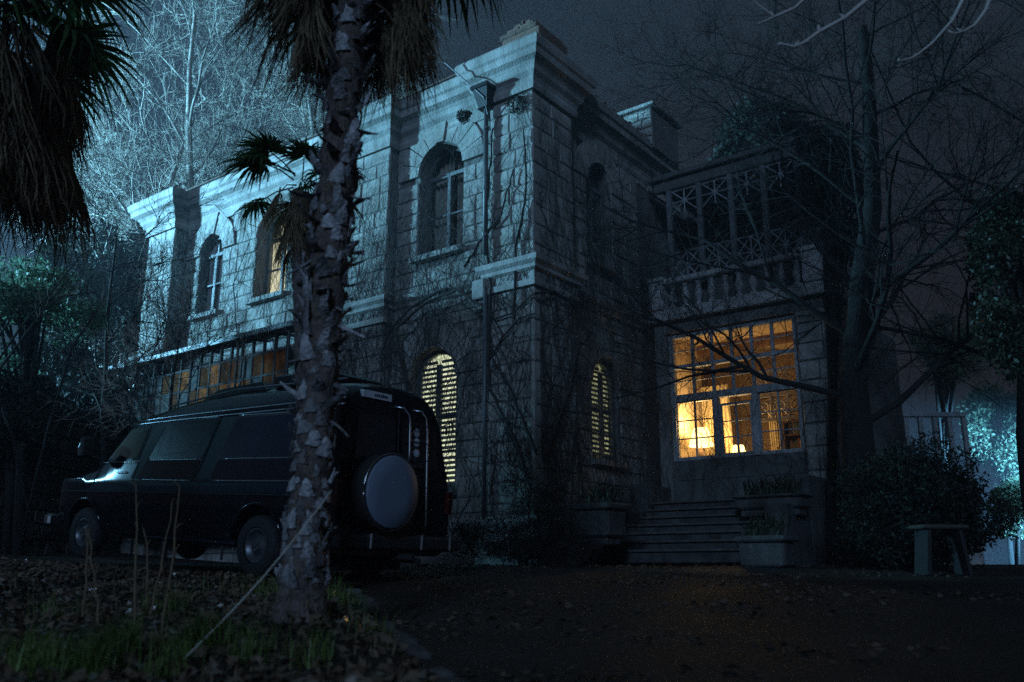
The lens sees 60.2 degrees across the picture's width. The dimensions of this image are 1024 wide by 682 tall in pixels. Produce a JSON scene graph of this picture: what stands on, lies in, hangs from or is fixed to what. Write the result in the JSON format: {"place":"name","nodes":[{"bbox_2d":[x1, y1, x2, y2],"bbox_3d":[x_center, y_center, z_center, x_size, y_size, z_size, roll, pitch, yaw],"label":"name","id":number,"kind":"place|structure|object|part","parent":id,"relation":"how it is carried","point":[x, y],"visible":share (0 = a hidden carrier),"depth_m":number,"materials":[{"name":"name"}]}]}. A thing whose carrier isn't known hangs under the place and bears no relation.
{"place":"outdoors","nodes":[
{"label":"outdoors","id":0,"kind":"place"},
{"bbox_2d":[0,553,1023,681],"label":"ground","id":1,"kind":"structure","parent":0,"point":[983,639],"depth_m":6.49,"materials":[{"name":"soil"}]},
{"bbox_2d":[0,366,68,553],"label":"evergreen tree","id":2,"kind":"object","parent":1,"relation":"on","point":[36,422],"visible":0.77,"depth_m":17.24,"materials":[{"name":"green plant"}]},
{"bbox_2d":[0,243,83,362],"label":"arching shrub","id":3,"kind":"object","parent":1,"relation":"on","point":[19,329],"visible":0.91,"depth_m":16.13,"materials":[{"name":"brown plant"}]},
{"bbox_2d":[0,245,91,450],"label":"arching shrub","id":4,"kind":"object","parent":1,"relation":"on","point":[20,341],"visible":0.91,"depth_m":16.33,"materials":[{"name":"brown plant"}]},
{"bbox_2d":[0,272,107,556],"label":"arching shrub","id":5,"kind":"object","parent":1,"relation":"on","point":[21,474],"visible":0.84,"depth_m":16.40,"materials":[{"name":"brown plant"}]},
{"bbox_2d":[0,254,110,555],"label":"evergreen tree","id":6,"kind":"object","parent":1,"relation":"on","point":[28,295],"visible":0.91,"depth_m":17.35,"materials":[{"name":"teal plant"}]},
{"bbox_2d":[6,224,117,353],"bbox_3d":[-12.277,1.071,23.531,2.702,8.978,2.486,0,-14,0],"label":"evergreen tree","id":7,"kind":"object","parent":1,"relation":"on","point":[97,273],"visible":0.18,"depth_m":23.71,"materials":[{"name":"green plant"}]},
{"bbox_2d":[0,413,129,553],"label":"retaining wall","id":8,"kind":"structure","parent":1,"relation":"on","point":[54,539],"depth_m":19.09,"materials":[{"name":"grey stone"}]},
{"bbox_2d":[15,280,119,556],"bbox_3d":[-8.172,1.355,16.230,1.246,5.182,0.314,2,-15,-8],"label":"arching shrub","id":9,"kind":"object","parent":1,"relation":"on","point":[44,444],"visible":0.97,"depth_m":16.21,"materials":[{"name":"brown plant"}]},
{"bbox_2d":[1,327,135,427],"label":"evergreen tree","id":10,"kind":"object","parent":1,"relation":"on","point":[65,396],"visible":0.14,"depth_m":20.93,"materials":[{"name":"green plant"}]},
{"bbox_2d":[0,0,163,295],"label":"palm tree","id":11,"kind":"object","parent":1,"relation":"on","point":[44,122],"visible":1,"depth_m":7.95,"materials":[{"name":"green plant"}]},
{"bbox_2d":[81,527,95,620],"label":"dry stem","id":12,"kind":"object","parent":1,"relation":"on","point":[84,597],"visible":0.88,"depth_m":5.79,"materials":[{"name":"brown plant"}]},
{"bbox_2d":[82,526,105,625],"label":"dry stem","id":13,"kind":"object","parent":1,"relation":"on","point":[96,594],"visible":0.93,"depth_m":5.39,"materials":[{"name":"brown plant"}]},
{"bbox_2d":[84,217,148,424],"bbox_3d":[-11.742,1.032,25.700,2.498,10.028,2.134,11,-18,-37],"label":"evergreen tree","id":14,"kind":"object","parent":1,"relation":"on","point":[102,241],"visible":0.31,"depth_m":26.03,"materials":[{"name":"green plant"}]},
{"bbox_2d":[14,170,239,555],"bbox_3d":[-8.536,0.149,19.214,6.011,9.018,5.545,0,-14,0],"label":"bare tree","id":15,"kind":"object","parent":1,"relation":"on","point":[103,438],"visible":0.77,"depth_m":18.79,"materials":[{"name":"grey plant"}]},
{"bbox_2d":[127,481,141,628],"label":"dry stem","id":16,"kind":"object","parent":1,"relation":"on","point":[135,566],"visible":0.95,"depth_m":5.24,"materials":[{"name":"brown plant"}]},
{"bbox_2d":[142,526,152,616],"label":"dry stem","id":17,"kind":"object","parent":1,"relation":"on","point":[147,581],"visible":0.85,"depth_m":5.90,"materials":[{"name":"brown plant"}]},
{"bbox_2d":[75,98,239,411],"bbox_3d":[-11.395,-0.856,32.026,11.423,16.518,10.138,0,-14,0],"label":"bare tree","id":18,"kind":"object","parent":1,"relation":"on","point":[165,158],"visible":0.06,"depth_m":31.01,"materials":[{"name":"grey plant"}]},
{"bbox_2d":[5,0,313,265],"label":"bare tree","id":19,"kind":"object","parent":1,"relation":"on","point":[190,170],"visible":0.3,"depth_m":27.54,"materials":[{"name":"grey plant"}]},
{"bbox_2d":[147,500,172,619],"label":"dry stem","id":20,"kind":"object","parent":1,"relation":"on","point":[156,583],"visible":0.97,"depth_m":5.71,"materials":[{"name":"brown plant"}]},
{"bbox_2d":[0,0,324,411],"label":"bare tree","id":21,"kind":"object","parent":1,"relation":"on","point":[152,151],"visible":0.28,"depth_m":26.98,"materials":[{"name":"grey plant"}]},
{"bbox_2d":[37,256,293,561],"bbox_3d":[-6.284,1.274,16.544,4.745,5.774,4.228,0,-14,0],"label":"bare shrub","id":22,"kind":"object","parent":1,"relation":"on","point":[136,349],"visible":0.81,"depth_m":16.43,"materials":[{"name":"brown plant"}]},
{"bbox_2d":[161,479,182,635],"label":"dry stem","id":23,"kind":"object","parent":1,"relation":"on","point":[168,591],"visible":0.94,"depth_m":5.13,"materials":[{"name":"brown plant"}]},
{"bbox_2d":[0,556,440,681],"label":"leaf litter","id":24,"kind":"object","parent":1,"relation":"on","point":[189,673],"visible":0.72,"depth_m":5.27,"materials":[{"name":"brown plant"}]},
{"bbox_2d":[0,562,455,681],"bbox_3d":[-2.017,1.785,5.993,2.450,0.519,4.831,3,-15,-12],"label":"grass","id":25,"kind":"structure","parent":1,"relation":"on","point":[97,654],"depth_m":4.19,"materials":[{"name":"green plant"}]},
{"bbox_2d":[43,372,458,576],"bbox_3d":[-3.571,1.759,11.587,6.425,2.365,2.230,-7,-15,37],"label":"parked van","id":26,"kind":"object","parent":1,"relation":"on","point":[220,457],"visible":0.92,"depth_m":10.23,"materials":[{"name":"black paint"}]},
{"bbox_3d":[-5.172,1.387,11.952,0.909,0.480,0.191,-7,-15,37],"label":"front door window","id":27,"kind":"part","parent":26,"relation":"part of","materials":[{"name":"black glass"}]},
{"bbox_3d":[-4.185,1.360,11.101,1.441,0.805,0.200,-7,-15,37],"label":"side window","id":28,"kind":"part","parent":26,"relation":"part of","materials":[{"name":"black glass"}]},
{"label":"side window","id":29,"kind":"part","parent":26,"relation":"part of","materials":[{"name":"black glass"}]},
{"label":"rear window","id":30,"kind":"part","parent":26,"relation":"part of","materials":[{"name":"black glass"}]},
{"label":"rear window","id":31,"kind":"part","parent":26,"relation":"part of","materials":[{"name":"black glass"}]},
{"bbox_2d":[173,490,331,662],"bbox_3d":[-1.350,1.274,4.745,0.028,1.022,1.108,-7,-16,26],"label":"guy rope","id":32,"kind":"object","parent":1,"relation":"attached to","point":[193,649],"visible":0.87,"depth_m":4.71,"materials":[{"name":"beige fabric"}]},
{"bbox_2d":[215,128,369,428],"bbox_3d":[-2.151,0.212,8.432,1.509,4.316,1.524,0,-14,0],"label":"palm tree","id":33,"kind":"object","parent":1,"relation":"on","point":[292,218],"visible":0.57,"depth_m":8.56,"materials":[{"name":"green plant"}]},
{"bbox_2d":[160,0,458,181],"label":"bare tree","id":34,"kind":"object","parent":1,"relation":"on","point":[310,122],"visible":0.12,"depth_m":32.86,"materials":[{"name":"grey plant"}]},
{"bbox_2d":[202,18,460,177],"bbox_3d":[-7.037,-2.201,31.660,12.701,19.647,11.806,0,-14,0],"label":"bare tree","id":35,"kind":"object","parent":1,"relation":"on","point":[325,111],"visible":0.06,"depth_m":30.67,"materials":[{"name":"grey plant"}]},
{"bbox_2d":[346,588,362,593],"bbox_3d":[-1.525,2.523,8.447,0.140,0.302,0.359,5,-15,-17],"label":"kerb stone","id":36,"kind":"object","parent":1,"relation":"on","point":[358,590],"visible":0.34,"depth_m":8.33,"materials":[{"name":"grey stone"}]},
{"bbox_2d":[207,0,508,622],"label":"palm tree","id":37,"kind":"object","parent":1,"relation":"on","point":[355,45],"visible":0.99,"depth_m":5.89,"materials":[{"name":"brown plant"}]},
{"bbox_2d":[352,593,368,596],"bbox_3d":[-1.398,2.450,8.034,0.140,0.283,0.429,7,-15,-16],"label":"kerb stone","id":38,"kind":"object","parent":1,"relation":"on","point":[359,594],"visible":0.19,"depth_m":7.92,"materials":[{"name":"grey stone"}]},
{"bbox_2d":[358,597,375,602],"bbox_3d":[-1.264,2.364,7.624,0.140,0.290,0.363,1,-14,-15],"label":"kerb stone","id":39,"kind":"object","parent":1,"relation":"on","point":[372,599],"visible":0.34,"depth_m":7.50,"materials":[{"name":"grey stone"}]},
{"bbox_2d":[360,602,381,608],"bbox_3d":[-1.154,2.283,7.189,0.140,0.299,0.467,3,-16,-14],"label":"kerb stone","id":40,"kind":"object","parent":1,"relation":"on","point":[369,604],"visible":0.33,"depth_m":7.02,"materials":[{"name":"grey stone"}]},
{"bbox_2d":[377,619,396,628],"bbox_3d":[-0.914,2.136,6.269,0.140,0.282,0.437,2,-14,-15],"label":"kerb stone","id":41,"kind":"object","parent":1,"relation":"on","point":[389,624],"visible":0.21,"depth_m":6.11,"materials":[{"name":"grey stone"}]},
{"bbox_2d":[392,633,419,645],"bbox_3d":[-0.674,1.976,5.425,0.140,0.315,0.445,3,-13,-16],"label":"kerb stone","id":42,"kind":"object","parent":1,"relation":"on","point":[408,639],"visible":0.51,"depth_m":5.28,"materials":[{"name":"grey stone"}]},
{"bbox_2d":[406,644,433,658],"bbox_3d":[-0.549,1.897,4.990,0.140,0.312,0.387,4,-14,-16],"label":"kerb stone","id":43,"kind":"object","parent":1,"relation":"on","point":[419,651],"visible":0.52,"depth_m":4.87,"materials":[{"name":"grey stone"}]},
{"bbox_2d":[429,666,455,676],"bbox_3d":[-0.415,1.823,4.534,0.140,0.284,0.474,6,-17,-16],"label":"kerb stone","id":44,"kind":"object","parent":1,"relation":"on","point":[442,671],"visible":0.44,"depth_m":4.37,"materials":[{"name":"grey stone"}]},
{"bbox_2d":[437,677,466,681],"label":"kerb stone","id":45,"kind":"object","parent":1,"relation":"on","point":[447,679],"visible":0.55,"depth_m":4.18,"materials":[{"name":"grey stone"}]},
{"bbox_2d":[106,19,911,564],"bbox_3d":[-0.552,0.360,20.926,16.585,10.632,10.470,-11,-18,36],"label":"villa","id":46,"kind":"object","parent":1,"relation":"on","point":[530,61],"visible":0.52,"depth_m":17.41,"materials":[{"name":"grey stone"}]},
{"bbox_2d":[187,237,223,321],"bbox_3d":[-7.316,-1.560,21.738,1.240,2.136,0.560,-11,-18,36],"label":"window","id":47,"kind":"structure","parent":46,"relation":"in","point":[209,293],"depth_m":21.88,"materials":[{"name":"white wood"}]},
{"bbox_2d":[139,186,313,379],"bbox_3d":[-6.650,-0.929,20.268,6.961,4.398,0.062,-11,-18,36],"label":"climbing vine","id":48,"kind":"object","parent":46,"relation":"attached to","point":[241,277],"visible":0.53,"depth_m":20.48,"materials":[{"name":"brown plant"}]},
{"bbox_2d":[244,226,287,305],"bbox_3d":[-5.398,-1.929,20.426,1.420,2.196,0.710,-11,-18,36],"label":"window","id":49,"kind":"structure","parent":46,"relation":"in","point":[275,282],"depth_m":20.70,"materials":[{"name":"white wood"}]},
{"bbox_2d":[338,153,389,382],"bbox_3d":[-2.979,-0.649,17.506,1.264,6.465,0.032,-11,-18,36],"label":"climbing vine","id":50,"kind":"object","parent":46,"relation":"attached to","point":[351,354],"visible":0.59,"depth_m":17.47,"materials":[{"name":"brown plant"}]},
{"bbox_2d":[409,147,465,263],"bbox_3d":[-1.289,-2.718,17.357,1.440,2.396,0.630,-11,-18,36],"label":"window","id":51,"kind":"structure","parent":46,"relation":"in","point":[445,168],"depth_m":17.65,"materials":[{"name":"white wood"}]},
{"bbox_2d":[417,350,457,494],"bbox_3d":[-1.381,1.501,16.298,1.320,2.736,0.560,-11,-18,36],"label":"window","id":52,"kind":"structure","parent":46,"relation":"in","point":[451,473],"depth_m":16.41,"materials":[{"name":"wood"}]},
{"bbox_2d":[380,99,537,537],"bbox_3d":[-1.052,-0.289,15.893,3.671,7.991,0.081,-11,-18,36],"label":"climbing vine","id":53,"kind":"object","parent":46,"relation":"attached to","point":[516,445],"visible":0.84,"depth_m":15.72,"materials":[{"name":"brown plant"}]},
{"bbox_2d":[456,109,471,124],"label":"wall plant","id":54,"kind":"object","parent":46,"relation":"attached to","point":[461,114],"depth_m":16.79,"materials":[{"name":"green plant"}]},
{"bbox_2d":[504,92,527,115],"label":"wall plant","id":55,"kind":"object","parent":46,"relation":"attached to","point":[519,101],"depth_m":15.97,"materials":[{"name":"green plant"}]},
{"bbox_2d":[534,100,661,514],"bbox_3d":[1.677,-0.101,16.449,0.075,8.106,4.286,-11,-18,36],"label":"climbing vine","id":56,"kind":"object","parent":46,"relation":"attached to","point":[550,443],"visible":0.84,"depth_m":16.15,"materials":[{"name":"brown plant"}]},
{"bbox_2d":[586,167,619,276],"bbox_3d":[1.646,-2.477,17.852,0.560,2.256,1.220,-11,-18,36],"label":"window","id":57,"kind":"structure","parent":46,"relation":"in","point":[595,174],"depth_m":18.12,"materials":[{"name":"grey wood"}]},
{"bbox_2d":[591,360,629,469],"bbox_3d":[1.688,1.381,16.917,0.560,2.076,1.200,-11,-18,36],"label":"window","id":58,"kind":"structure","parent":46,"relation":"in","point":[602,390],"depth_m":16.96,"materials":[{"name":"wood"}]},
{"bbox_2d":[701,384,732,455],"bbox_3d":[4.414,2.141,18.954,0.650,2.400,0.080,-11,-18,36],"label":"drape","id":59,"kind":"object","parent":46,"relation":"hanging from","point":[726,413],"visible":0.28,"depth_m":19.03,"materials":[{"name":"beige fabric"}]},
{"bbox_2d":[644,147,847,518],"bbox_3d":[4.307,-0.206,17.010,3.710,7.375,0.034,-11,-18,36],"label":"climbing vine","id":60,"kind":"object","parent":46,"relation":"attached to","point":[703,415],"visible":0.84,"depth_m":16.94,"materials":[{"name":"brown plant"}]},
{"bbox_2d":[767,403,783,449],"bbox_3d":[5.707,2.389,18.915,0.360,2.100,0.080,-11,-18,36],"label":"drape","id":61,"kind":"object","parent":46,"relation":"hanging from","point":[775,437],"visible":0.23,"depth_m":19.05,"materials":[{"name":"beige fabric"}]},
{"bbox_2d":[781,419,800,448],"bbox_3d":[5.996,2.331,17.342,1.200,1.727,0.320,-11,-18,36],"label":"bookcase","id":62,"kind":"object","parent":46,"relation":"in","point":[791,443],"visible":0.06,"depth_m":17.66,"materials":[{"name":"brown wood"}]},
{"bbox_2d":[443,468,650,565],"bbox_3d":[0.555,2.723,13.259,2.033,1.782,3.318,-11,-18,35],"label":"creeper thicket","id":63,"kind":"object","parent":1,"relation":"on","point":[539,546],"visible":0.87,"depth_m":12.90,"materials":[{"name":"green plant"}]},
{"bbox_2d":[378,564,1022,681],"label":"leaf litter","id":64,"kind":"object","parent":1,"relation":"on","point":[723,600],"visible":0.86,"depth_m":7.29,"materials":[{"name":"brown plant"}]},
{"bbox_2d":[580,474,826,565],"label":"stone steps","id":65,"kind":"structure","parent":1,"relation":"on","point":[692,531],"depth_m":14.64,"materials":[{"name":"grey stone"}]},
{"bbox_2d":[569,478,629,545],"bbox_3d":[1.324,2.630,13.488,0.758,0.962,0.681,-11,-18,36],"label":"stone planter","id":66,"kind":"object","parent":65,"relation":"on","point":[606,520],"visible":0.94,"depth_m":13.24,"materials":[{"name":"grey stone"}]},
{"bbox_2d":[731,472,813,517],"bbox_3d":[4.250,2.520,14.429,1.200,0.688,0.852,-11,-18,36],"label":"stone planter","id":67,"kind":"object","parent":65,"relation":"on","point":[752,502],"visible":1,"depth_m":14.28,"materials":[{"name":"grey stone"}]},
{"bbox_2d":[707,94,806,160],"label":"evergreen tree","id":68,"kind":"object","parent":1,"relation":"on","point":[738,138],"visible":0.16,"depth_m":22.73,"materials":[{"name":"green plant"}]},
{"bbox_2d":[500,0,1023,566],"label":"bare tree","id":69,"kind":"object","parent":1,"relation":"on","point":[858,330],"visible":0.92,"depth_m":13.76,"materials":[{"name":"brown plant"}]},
{"bbox_2d":[734,510,799,567],"bbox_3d":[3.551,2.800,12.238,0.823,0.886,0.801,-11,-18,36],"label":"stone planter","id":70,"kind":"object","parent":1,"relation":"on","point":[774,547],"visible":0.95,"depth_m":12.11,"materials":[{"name":"grey stone"}]},
{"bbox_2d":[786,121,880,564],"bbox_3d":[5.965,-0.169,15.762,1.704,8.290,1.791,0,-14,0],"label":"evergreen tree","id":71,"kind":"object","parent":1,"relation":"on","point":[833,307],"visible":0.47,"depth_m":15.92,"materials":[{"name":"green plant"}]},
{"bbox_2d":[688,0,1023,512],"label":"bare tree","id":72,"kind":"object","parent":1,"relation":"on","point":[1020,421],"visible":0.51,"depth_m":16.08,"materials":[{"name":"brown plant"}]},
{"bbox_2d":[753,0,990,61],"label":"bare tree","id":73,"kind":"object","parent":1,"relation":"on","point":[797,44],"visible":1,"depth_m":6.05,"materials":[{"name":"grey plant"}]},
{"bbox_2d":[822,429,1023,570],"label":"round bush","id":74,"kind":"object","parent":1,"relation":"on","point":[945,496],"visible":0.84,"depth_m":11.71,"materials":[{"name":"green plant"}]},
{"bbox_2d":[908,524,972,574],"bbox_3d":[5.338,2.600,10.999,0.600,0.600,0.380,2,-15,-6],"label":"bench","id":75,"kind":"object","parent":1,"relation":"on","point":[958,550],"visible":0.96,"depth_m":10.93,"materials":[{"name":"grey stone"}]},
{"bbox_2d":[903,412,984,564],"bbox_3d":[11.205,4.152,23.920,2.670,4.480,0.560,0,-14,0],"label":"fence","id":76,"kind":"object","parent":1,"relation":"on","point":[976,558],"visible":0.25,"depth_m":24.32,"materials":[{"name":"grey metal"}]},
{"bbox_2d":[907,309,990,462],"bbox_3d":[14.726,3.119,29.110,2.585,8.563,3.154,0,-14,0],"label":"palm tree","id":77,"kind":"object","parent":1,"relation":"on","point":[947,391],"visible":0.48,"depth_m":29.34,"materials":[{"name":"green plant"}]},
{"bbox_2d":[955,379,1018,563],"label":"tree","id":78,"kind":"object","parent":1,"relation":"on","point":[1001,457],"visible":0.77,"depth_m":33.01,"materials":[{"name":"green plant"}]},
{"bbox_2d":[962,178,1023,386],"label":"evergreen tree","id":79,"kind":"object","parent":1,"relation":"on","point":[1003,320],"visible":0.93,"depth_m":12.77,"materials":[{"name":"green plant"}]},
{"bbox_2d":[984,474,1023,563],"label":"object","id":80,"kind":"object","parent":1,"relation":"on","point":[1011,487],"visible":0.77,"depth_m":26.27,"materials":[{"name":"green plant"}]},
{"bbox_2d":[0,0,1023,564],"label":"sky","id":81,"kind":"structure","parent":0,"point":[575,23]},
{"bbox_2d":[689,427,712,455],"bbox_3d":[3.934,2.284,18.322,0.510,0.952,0.502,-11,-18,36],"label":"table lamp","id":82,"kind":"object","parent":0,"point":[701,446],"visible":0.45,"depth_m":18.26,"materials":[{"name":"white fabric"}]},
{"bbox_2d":[732,445,744,451],"bbox_3d":[4.686,2.487,18.199,0.360,0.672,0.354,-11,-18,36],"label":"table lamp","id":83,"kind":"object","parent":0,"point":[742,448],"visible":0.09,"depth_m":18.18,"materials":[{"name":"white fabric"}]}
]}

